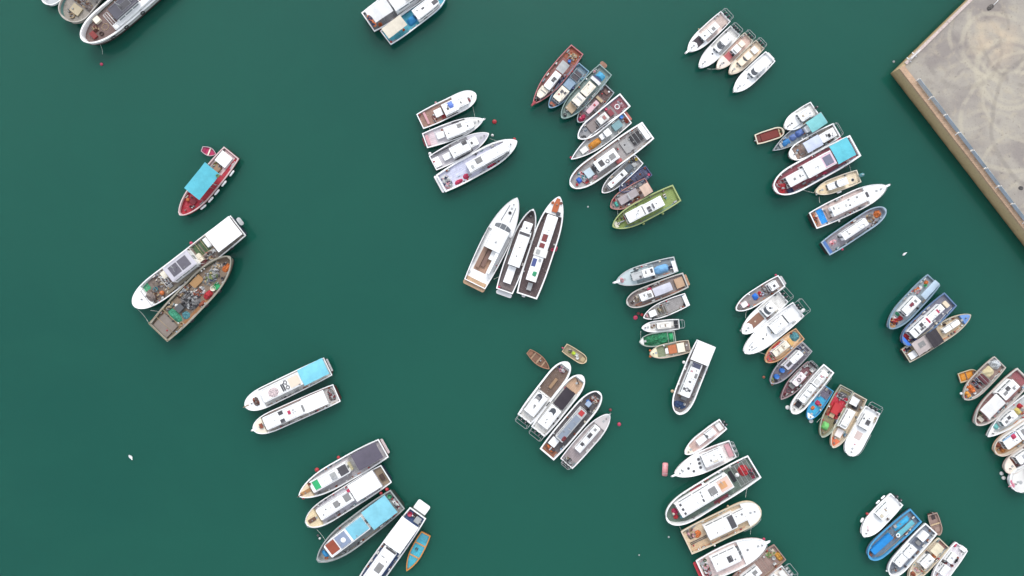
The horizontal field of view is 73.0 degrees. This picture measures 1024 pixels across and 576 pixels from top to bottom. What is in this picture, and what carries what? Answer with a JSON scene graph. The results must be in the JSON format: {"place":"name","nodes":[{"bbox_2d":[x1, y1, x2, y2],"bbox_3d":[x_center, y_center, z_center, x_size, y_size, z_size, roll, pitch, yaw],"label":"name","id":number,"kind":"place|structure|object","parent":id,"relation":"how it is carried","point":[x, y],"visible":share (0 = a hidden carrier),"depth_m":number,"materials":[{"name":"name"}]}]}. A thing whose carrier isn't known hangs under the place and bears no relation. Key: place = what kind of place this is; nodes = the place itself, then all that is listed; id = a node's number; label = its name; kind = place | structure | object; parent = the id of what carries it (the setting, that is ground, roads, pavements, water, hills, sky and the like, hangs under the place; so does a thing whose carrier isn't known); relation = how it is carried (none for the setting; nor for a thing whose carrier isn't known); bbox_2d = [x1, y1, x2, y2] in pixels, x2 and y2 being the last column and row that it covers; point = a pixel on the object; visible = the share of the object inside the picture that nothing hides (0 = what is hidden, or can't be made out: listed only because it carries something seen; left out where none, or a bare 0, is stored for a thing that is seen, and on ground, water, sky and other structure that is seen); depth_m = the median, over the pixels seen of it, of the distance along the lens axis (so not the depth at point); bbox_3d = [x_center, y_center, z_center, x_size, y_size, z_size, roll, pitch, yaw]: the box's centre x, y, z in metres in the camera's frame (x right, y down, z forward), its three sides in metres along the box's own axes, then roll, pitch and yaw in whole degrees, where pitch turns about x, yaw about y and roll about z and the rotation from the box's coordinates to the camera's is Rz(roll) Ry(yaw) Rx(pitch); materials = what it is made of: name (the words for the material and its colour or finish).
{"place":"outdoors","nodes":[
{"label":"outdoors","id":0,"kind":"place"},
{"bbox_2d":[0,0,1023,575],"bbox_3d":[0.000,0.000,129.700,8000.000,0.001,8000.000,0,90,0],"label":"water","id":1,"kind":"structure","parent":0,"point":[352,252],"depth_m":129.70,"materials":[{"name":"liquid"}]},
{"bbox_2d":[58,0,103,23],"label":"fishing boat","id":2,"kind":"object","parent":1,"relation":"on","point":[66,8],"visible":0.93,"depth_m":128.29,"materials":[{"name":"paint"}]},
{"bbox_2d":[80,0,160,44],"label":"fishing boat","id":3,"kind":"object","parent":1,"relation":"on","point":[116,16],"visible":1,"depth_m":127.22,"materials":[{"name":"paint"}]},
{"bbox_2d":[132,215,246,308],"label":"fishing boat","id":4,"kind":"object","parent":1,"relation":"on","point":[223,237],"visible":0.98,"depth_m":127.59,"materials":[{"name":"paint"}]},
{"bbox_2d":[148,256,233,341],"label":"fishing boat","id":5,"kind":"object","parent":1,"relation":"on","point":[165,325],"visible":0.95,"depth_m":127.65,"materials":[{"name":"paint"}]},
{"bbox_2d":[168,308,181,321],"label":"net pile","id":6,"kind":"object","parent":5,"relation":"on","point":[175,315],"visible":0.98,"depth_m":127.77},
{"bbox_2d":[180,290,200,309],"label":"gear heap","id":7,"kind":"object","parent":5,"relation":"on","point":[190,301],"visible":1,"depth_m":127.45,"materials":[{"name":"grey"}]},
{"bbox_2d":[192,286,204,299],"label":"gear heap","id":8,"kind":"object","parent":5,"relation":"on","point":[198,293],"visible":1,"depth_m":127.65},
{"bbox_2d":[202,270,219,285],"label":"gear heap","id":9,"kind":"object","parent":5,"relation":"on","point":[207,277],"visible":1,"depth_m":127.64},
{"bbox_2d":[201,146,215,155],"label":"rowing boat","id":10,"kind":"object","parent":1,"relation":"on","point":[208,151],"visible":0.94,"depth_m":129.37,"materials":[{"name":"paint"}]},
{"bbox_2d":[178,147,239,215],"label":"fishing boat","id":11,"kind":"object","parent":1,"relation":"on","point":[202,186],"visible":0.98,"depth_m":128.24,"materials":[{"name":"paint"}]},
{"bbox_2d":[243,358,332,410],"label":"fishing boat","id":12,"kind":"object","parent":1,"relation":"on","point":[302,378],"visible":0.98,"depth_m":126.69,"materials":[{"name":"paint"}]},
{"bbox_2d":[251,384,340,433],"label":"fishing boat","id":13,"kind":"object","parent":1,"relation":"on","point":[296,410],"visible":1,"depth_m":126.90,"materials":[{"name":"paint"}]},
{"bbox_2d":[297,439,389,497],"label":"fishing boat","id":14,"kind":"object","parent":1,"relation":"on","point":[345,469],"visible":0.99,"depth_m":127.56,"materials":[{"name":"paint"}]},
{"bbox_2d":[305,465,391,527],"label":"fishing boat","id":15,"kind":"object","parent":1,"relation":"on","point":[343,500],"visible":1,"depth_m":127.43,"materials":[{"name":"paint"}]},
{"bbox_2d":[316,490,404,562],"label":"fishing boat","id":16,"kind":"object","parent":1,"relation":"on","point":[362,525],"visible":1,"depth_m":126.47,"materials":[{"name":"paint"}]},
{"bbox_2d":[362,0,423,32],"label":"fishing boat","id":17,"kind":"object","parent":1,"relation":"on","point":[384,12],"visible":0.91,"depth_m":126.58,"materials":[{"name":"paint"}]},
{"bbox_2d":[360,499,429,575],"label":"fishing boat","id":18,"kind":"object","parent":1,"relation":"on","point":[391,550],"visible":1,"depth_m":126.37,"materials":[{"name":"paint"}]},
{"bbox_2d":[380,0,444,44],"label":"fishing boat","id":19,"kind":"object","parent":1,"relation":"on","point":[421,12],"visible":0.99,"depth_m":127.02,"materials":[{"name":"paint"}]},
{"bbox_2d":[406,531,429,570],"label":"rowing boat","id":20,"kind":"object","parent":1,"relation":"on","point":[420,543],"visible":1,"depth_m":129.35,"materials":[{"name":"paint"}]},
{"bbox_2d":[416,90,476,128],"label":"motorboat","id":21,"kind":"object","parent":1,"relation":"on","point":[462,101],"visible":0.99,"depth_m":128.42,"materials":[{"name":"paint"}]},
{"bbox_2d":[422,117,484,147],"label":"motorboat","id":22,"kind":"object","parent":1,"relation":"on","point":[448,132],"visible":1,"depth_m":128.34,"materials":[{"name":"paint"}]},
{"bbox_2d":[429,132,488,170],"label":"motorboat","id":23,"kind":"object","parent":1,"relation":"on","point":[451,153],"visible":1,"depth_m":128.36,"materials":[{"name":"paint"}]},
{"bbox_2d":[434,139,516,192],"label":"motorboat","id":24,"kind":"object","parent":1,"relation":"on","point":[474,164],"visible":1,"depth_m":128.16,"materials":[{"name":"paint"}]},
{"bbox_2d":[441,175,452,188],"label":"gear heap","id":25,"kind":"object","parent":24,"relation":"on","point":[445,180],"visible":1,"depth_m":128.41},
{"bbox_2d":[463,198,518,291],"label":"motor yacht","id":26,"kind":"object","parent":1,"relation":"on","point":[493,246],"visible":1,"depth_m":127.56,"materials":[{"name":"paint"}]},
{"bbox_2d":[496,209,535,297],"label":"motor yacht","id":27,"kind":"object","parent":1,"relation":"on","point":[514,262],"visible":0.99,"depth_m":127.95,"materials":[{"name":"paint"}]},
{"bbox_2d":[527,349,548,368],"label":"rowing boat","id":28,"kind":"object","parent":1,"relation":"on","point":[534,357],"visible":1,"depth_m":129.29,"materials":[{"name":"paint"}]},
{"bbox_2d":[517,196,562,298],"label":"motor yacht","id":29,"kind":"object","parent":1,"relation":"on","point":[540,254],"visible":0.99,"depth_m":127.83,"materials":[{"name":"paint"}]},
{"bbox_2d":[515,361,570,428],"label":"motorboat","id":30,"kind":"object","parent":1,"relation":"on","point":[547,388],"visible":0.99,"depth_m":128.67,"materials":[{"name":"paint"}]},
{"bbox_2d":[529,374,584,440],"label":"motorboat","id":31,"kind":"object","parent":1,"relation":"on","point":[563,399],"visible":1,"depth_m":128.32,"materials":[{"name":"paint"}]},
{"bbox_2d":[531,45,582,106],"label":"fishing boat","id":32,"kind":"object","parent":1,"relation":"on","point":[561,66],"visible":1,"depth_m":128.27,"materials":[{"name":"paint"}]},
{"bbox_2d":[548,63,588,108],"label":"fishing boat","id":33,"kind":"object","parent":1,"relation":"on","point":[574,78],"visible":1,"depth_m":128.49,"materials":[{"name":"paint"}]},
{"bbox_2d":[540,391,601,459],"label":"fishing boat","id":34,"kind":"object","parent":1,"relation":"on","point":[574,421],"visible":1,"depth_m":128.19,"materials":[{"name":"paint"}]},
{"bbox_2d":[562,344,586,363],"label":"rowing boat","id":35,"kind":"object","parent":1,"relation":"on","point":[582,359],"visible":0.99,"depth_m":129.25,"materials":[{"name":"paint"}]},
{"bbox_2d":[560,413,610,469],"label":"motorboat","id":36,"kind":"object","parent":1,"relation":"on","point":[586,440],"visible":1,"depth_m":128.48,"materials":[{"name":"paint"}]},
{"bbox_2d":[561,61,611,118],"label":"fishing boat","id":37,"kind":"object","parent":1,"relation":"on","point":[585,90],"visible":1,"depth_m":128.28,"materials":[{"name":"paint"}]},
{"bbox_2d":[577,84,613,122],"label":"fishing boat","id":38,"kind":"object","parent":1,"relation":"on","point":[601,98],"visible":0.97,"depth_m":128.93,"materials":[{"name":"paint"}]},
{"bbox_2d":[571,111,631,159],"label":"fishing boat","id":39,"kind":"object","parent":1,"relation":"on","point":[612,130],"visible":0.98,"depth_m":128.90,"materials":[{"name":"paint"}]},
{"bbox_2d":[578,94,630,139],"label":"fishing boat","id":40,"kind":"object","parent":1,"relation":"on","point":[595,122],"visible":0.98,"depth_m":128.59,"materials":[{"name":"paint"}]},
{"bbox_2d":[569,122,653,188],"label":"fishing boat","id":41,"kind":"object","parent":1,"relation":"on","point":[608,159],"visible":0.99,"depth_m":127.97,"materials":[{"name":"paint"}]},
{"bbox_2d":[602,155,642,192],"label":"fishing boat","id":42,"kind":"object","parent":1,"relation":"on","point":[618,176],"visible":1,"depth_m":128.60,"materials":[{"name":"paint"}]},
{"bbox_2d":[610,178,652,209],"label":"fishing boat","id":43,"kind":"object","parent":1,"relation":"on","point":[623,197],"visible":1,"depth_m":128.38,"materials":[{"name":"paint"}]},
{"bbox_2d":[619,166,651,191],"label":"fishing boat","id":44,"kind":"object","parent":1,"relation":"on","point":[640,173],"visible":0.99,"depth_m":128.94,"materials":[{"name":"paint"}]},
{"bbox_2d":[613,257,677,285],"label":"fishing boat","id":45,"kind":"object","parent":1,"relation":"on","point":[641,274],"visible":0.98,"depth_m":128.27,"materials":[{"name":"paint"}]},
{"bbox_2d":[654,264,667,273],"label":"tarpaulin bundle","id":46,"kind":"object","parent":45,"relation":"on","point":[660,269],"visible":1,"depth_m":128.23,"materials":[{"name":"fabric"}]},
{"bbox_2d":[612,185,680,228],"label":"fishing boat","id":47,"kind":"object","parent":1,"relation":"on","point":[650,206],"visible":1,"depth_m":128.37,"materials":[{"name":"paint"}]},
{"bbox_2d":[639,331,675,346],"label":"rowing boat","id":48,"kind":"object","parent":1,"relation":"on","point":[641,341],"visible":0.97,"depth_m":128.81,"materials":[{"name":"paint"}]},
{"bbox_2d":[644,335,657,344],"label":"net pile","id":49,"kind":"object","parent":48,"relation":"on","point":[651,339],"visible":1,"depth_m":128.80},
{"bbox_2d":[657,332,670,343],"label":"net pile","id":50,"kind":"object","parent":48,"relation":"on","point":[663,338],"visible":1,"depth_m":128.78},
{"bbox_2d":[626,273,689,307],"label":"fishing boat","id":51,"kind":"object","parent":1,"relation":"on","point":[668,287],"visible":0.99,"depth_m":128.34,"materials":[{"name":"paint"}]},
{"bbox_2d":[642,319,684,331],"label":"motorboat","id":52,"kind":"object","parent":1,"relation":"on","point":[666,325],"visible":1,"depth_m":128.80,"materials":[{"name":"paint"}]},
{"bbox_2d":[643,293,689,318],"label":"fishing boat","id":53,"kind":"object","parent":1,"relation":"on","point":[671,305],"visible":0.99,"depth_m":128.93,"materials":[{"name":"paint"}]},
{"bbox_2d":[650,340,690,357],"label":"fishing boat","id":54,"kind":"object","parent":1,"relation":"on","point":[678,348],"visible":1,"depth_m":128.67,"materials":[{"name":"paint"}]},
{"bbox_2d":[672,340,715,414],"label":"fishing boat","id":55,"kind":"object","parent":1,"relation":"on","point":[692,375],"visible":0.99,"depth_m":127.21,"materials":[{"name":"paint"}]},
{"bbox_2d":[671,440,738,476],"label":"motorboat","id":56,"kind":"object","parent":1,"relation":"on","point":[707,459],"visible":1,"depth_m":128.26,"materials":[{"name":"paint"}]},
{"bbox_2d":[684,419,727,454],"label":"motorboat","id":57,"kind":"object","parent":1,"relation":"on","point":[713,431],"visible":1,"depth_m":128.75,"materials":[{"name":"paint"}]},
{"bbox_2d":[685,8,732,53],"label":"motorboat","id":58,"kind":"object","parent":1,"relation":"on","point":[710,30],"visible":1,"depth_m":128.55,"materials":[{"name":"paint"}]},
{"bbox_2d":[665,455,760,525],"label":"fishing boat","id":59,"kind":"object","parent":1,"relation":"on","point":[707,494],"visible":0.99,"depth_m":127.84,"materials":[{"name":"paint"}]},
{"bbox_2d":[698,23,742,68],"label":"motorboat","id":60,"kind":"object","parent":1,"relation":"on","point":[720,45],"visible":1,"depth_m":128.53,"materials":[{"name":"paint"}]},
{"bbox_2d":[681,501,760,553],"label":"fishing boat","id":61,"kind":"object","parent":1,"relation":"on","point":[728,522],"visible":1,"depth_m":127.88,"materials":[{"name":"paint"}]},
{"bbox_2d":[693,538,770,575],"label":"motorboat","id":62,"kind":"object","parent":1,"relation":"on","point":[730,557],"visible":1,"depth_m":128.05,"materials":[{"name":"paint"}]},
{"bbox_2d":[700,559,711,575],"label":"gear heap","id":63,"kind":"object","parent":62,"relation":"on","point":[705,567],"visible":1,"depth_m":128.43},
{"bbox_2d":[716,30,755,69],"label":"motorboat","id":64,"kind":"object","parent":1,"relation":"on","point":[741,43],"visible":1,"depth_m":128.63,"materials":[{"name":"paint"}]},
{"bbox_2d":[728,38,766,74],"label":"motorboat","id":65,"kind":"object","parent":1,"relation":"on","point":[747,56],"visible":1,"depth_m":128.57,"materials":[{"name":"paint"}]},
{"bbox_2d":[733,51,774,92],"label":"motorboat","id":66,"kind":"object","parent":1,"relation":"on","point":[751,74],"visible":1,"depth_m":128.50,"materials":[{"name":"paint"}]},
{"bbox_2d":[733,544,785,575],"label":"fishing boat","id":67,"kind":"object","parent":1,"relation":"on","point":[763,565],"visible":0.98,"depth_m":128.81,"materials":[{"name":"paint"}]},
{"bbox_2d":[735,275,785,310],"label":"fishing boat","id":68,"kind":"object","parent":1,"relation":"on","point":[773,285],"visible":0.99,"depth_m":128.97,"materials":[{"name":"paint"}]},
{"bbox_2d":[741,287,793,333],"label":"motorboat","id":69,"kind":"object","parent":1,"relation":"on","point":[764,312],"visible":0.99,"depth_m":128.41,"materials":[{"name":"paint"}]},
{"bbox_2d":[753,127,784,143],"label":"rowing boat","id":70,"kind":"object","parent":1,"relation":"on","point":[768,135],"visible":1,"depth_m":129.14,"materials":[{"name":"paint"}]},
{"bbox_2d":[743,298,810,353],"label":"motorboat","id":71,"kind":"object","parent":1,"relation":"on","point":[773,329],"visible":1,"depth_m":128.31,"materials":[{"name":"paint"}]},
{"bbox_2d":[769,563,797,575],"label":"motorboat","id":72,"kind":"object","parent":1,"relation":"on","point":[780,570],"visible":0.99,"depth_m":128.53,"materials":[{"name":"paint"}]},
{"bbox_2d":[764,328,803,362],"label":"fishing boat","id":73,"kind":"object","parent":1,"relation":"on","point":[784,347],"visible":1,"depth_m":128.55,"materials":[{"name":"paint"}]},
{"bbox_2d":[769,341,811,383],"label":"fishing boat","id":74,"kind":"object","parent":1,"relation":"on","point":[793,360],"visible":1,"depth_m":128.58,"materials":[{"name":"paint"}]},
{"bbox_2d":[779,361,817,399],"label":"fishing boat","id":75,"kind":"object","parent":1,"relation":"on","point":[799,378],"visible":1,"depth_m":128.60,"materials":[{"name":"paint"}]},
{"bbox_2d":[772,112,827,150],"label":"fishing boat","id":76,"kind":"object","parent":1,"relation":"on","point":[813,124],"visible":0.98,"depth_m":128.35,"materials":[{"name":"paint"}]},
{"bbox_2d":[783,102,817,130],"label":"motorboat","id":77,"kind":"object","parent":1,"relation":"on","point":[803,113],"visible":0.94,"depth_m":128.50,"materials":[{"name":"paint"}]},
{"bbox_2d":[789,364,833,413],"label":"fishing boat","id":78,"kind":"object","parent":1,"relation":"on","point":[811,389],"visible":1,"depth_m":128.50,"materials":[{"name":"paint"}]},
{"bbox_2d":[788,123,842,160],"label":"fishing boat","id":79,"kind":"object","parent":1,"relation":"on","point":[817,140],"visible":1,"depth_m":128.35,"materials":[{"name":"paint"}]},
{"bbox_2d":[772,135,860,194],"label":"fishing boat","id":80,"kind":"object","parent":1,"relation":"on","point":[804,173],"visible":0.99,"depth_m":127.29,"materials":[{"name":"paint"}]},
{"bbox_2d":[806,385,833,419],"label":"fishing boat","id":81,"kind":"object","parent":1,"relation":"on","point":[823,397],"visible":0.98,"depth_m":128.95,"materials":[{"name":"paint"}]},
{"bbox_2d":[818,384,853,437],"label":"fishing boat","id":82,"kind":"object","parent":1,"relation":"on","point":[837,406],"visible":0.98,"depth_m":128.79,"materials":[{"name":"paint"}]},
{"bbox_2d":[814,170,864,194],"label":"motorboat","id":83,"kind":"object","parent":1,"relation":"on","point":[841,182],"visible":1,"depth_m":128.64,"materials":[{"name":"paint"}]},
{"bbox_2d":[829,392,866,447],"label":"fishing boat","id":84,"kind":"object","parent":1,"relation":"on","point":[840,433],"visible":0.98,"depth_m":128.48,"materials":[{"name":"paint"}]},
{"bbox_2d":[807,184,890,228],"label":"fishing boat","id":85,"kind":"object","parent":1,"relation":"on","point":[847,204],"visible":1,"depth_m":128.23,"materials":[{"name":"paint"}]},
{"bbox_2d":[819,206,886,254],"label":"fishing boat","id":86,"kind":"object","parent":1,"relation":"on","point":[852,230],"visible":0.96,"depth_m":128.46,"materials":[{"name":"paint"}]},
{"bbox_2d":[844,402,882,456],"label":"motorboat","id":87,"kind":"object","parent":1,"relation":"on","point":[855,441],"visible":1,"depth_m":128.41,"materials":[{"name":"paint"}]},
{"bbox_2d":[860,493,902,536],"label":"motorboat","id":88,"kind":"object","parent":1,"relation":"on","point":[883,512],"visible":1,"depth_m":128.44,"materials":[{"name":"paint"}]},
{"bbox_2d":[866,509,921,560],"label":"fishing boat","id":89,"kind":"object","parent":1,"relation":"on","point":[883,543],"visible":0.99,"depth_m":128.44,"materials":[{"name":"paint"}]},
{"bbox_2d":[886,522,936,575],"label":"fishing boat","id":90,"kind":"object","parent":1,"relation":"on","point":[912,547],"visible":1,"depth_m":128.45,"materials":[{"name":"paint"}]},
{"bbox_2d":[886,274,939,328],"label":"fishing boat","id":91,"kind":"object","parent":1,"relation":"on","point":[909,305],"visible":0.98,"depth_m":128.28,"materials":[{"name":"paint"}]},
{"bbox_2d":[906,537,948,575],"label":"fishing boat","id":92,"kind":"object","parent":1,"relation":"on","point":[925,561],"visible":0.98,"depth_m":128.49,"materials":[{"name":"paint"}]},
{"bbox_2d":[899,292,956,345],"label":"fishing boat","id":93,"kind":"object","parent":1,"relation":"on","point":[937,311],"visible":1,"depth_m":128.24,"materials":[{"name":"paint"}]},
{"bbox_2d":[927,511,941,535],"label":"rowing boat","id":94,"kind":"object","parent":1,"relation":"on","point":[934,522],"visible":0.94,"depth_m":129.21,"materials":[{"name":"paint"}]},
{"bbox_2d":[899,314,970,361],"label":"fishing boat","id":95,"kind":"object","parent":1,"relation":"on","point":[939,334],"visible":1,"depth_m":128.24,"materials":[{"name":"paint"}]},
{"bbox_2d":[930,541,967,575],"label":"fishing boat","id":96,"kind":"object","parent":1,"relation":"on","point":[958,552],"visible":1,"depth_m":128.50,"materials":[{"name":"paint"}]},
{"bbox_2d":[957,369,977,382],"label":"rowing boat","id":97,"kind":"object","parent":1,"relation":"on","point":[964,376],"visible":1,"depth_m":129.39,"materials":[{"name":"paint"}]},
{"bbox_2d":[961,356,1005,399],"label":"fishing boat","id":98,"kind":"object","parent":1,"relation":"on","point":[985,381],"visible":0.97,"depth_m":128.90,"materials":[{"name":"paint"}]},
{"bbox_2d":[971,368,1023,425],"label":"fishing boat","id":99,"kind":"object","parent":1,"relation":"on","point":[1001,396],"visible":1,"depth_m":128.26,"materials":[{"name":"paint"}]},
{"bbox_2d":[985,395,1023,436],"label":"fishing boat","id":100,"kind":"object","parent":1,"relation":"on","point":[1008,419],"visible":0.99,"depth_m":128.64,"materials":[{"name":"paint"}]},
{"bbox_2d":[991,420,1023,456],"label":"fishing boat","id":101,"kind":"object","parent":1,"relation":"on","point":[1007,442],"visible":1,"depth_m":128.28,"materials":[{"name":"paint"}]},
{"bbox_2d":[1002,446,1023,473],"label":"fishing boat","id":102,"kind":"object","parent":1,"relation":"on","point":[1008,465],"visible":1,"depth_m":128.41,"materials":[{"name":"paint"}]},
{"bbox_2d":[1006,464,1023,492],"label":"fishing boat","id":103,"kind":"object","parent":1,"relation":"on","point":[1014,481],"visible":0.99,"depth_m":128.38,"materials":[{"name":"paint"}]},
{"bbox_2d":[891,0,1023,245],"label":"quay wall","id":104,"kind":"structure","parent":0,"point":[930,112],"depth_m":127.37,"materials":[{"name":"concrete"}]},
{"bbox_2d":[905,0,1023,214],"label":"quay pavement","id":105,"kind":"structure","parent":0,"point":[966,65],"depth_m":126.60,"materials":[{"name":"concrete"}]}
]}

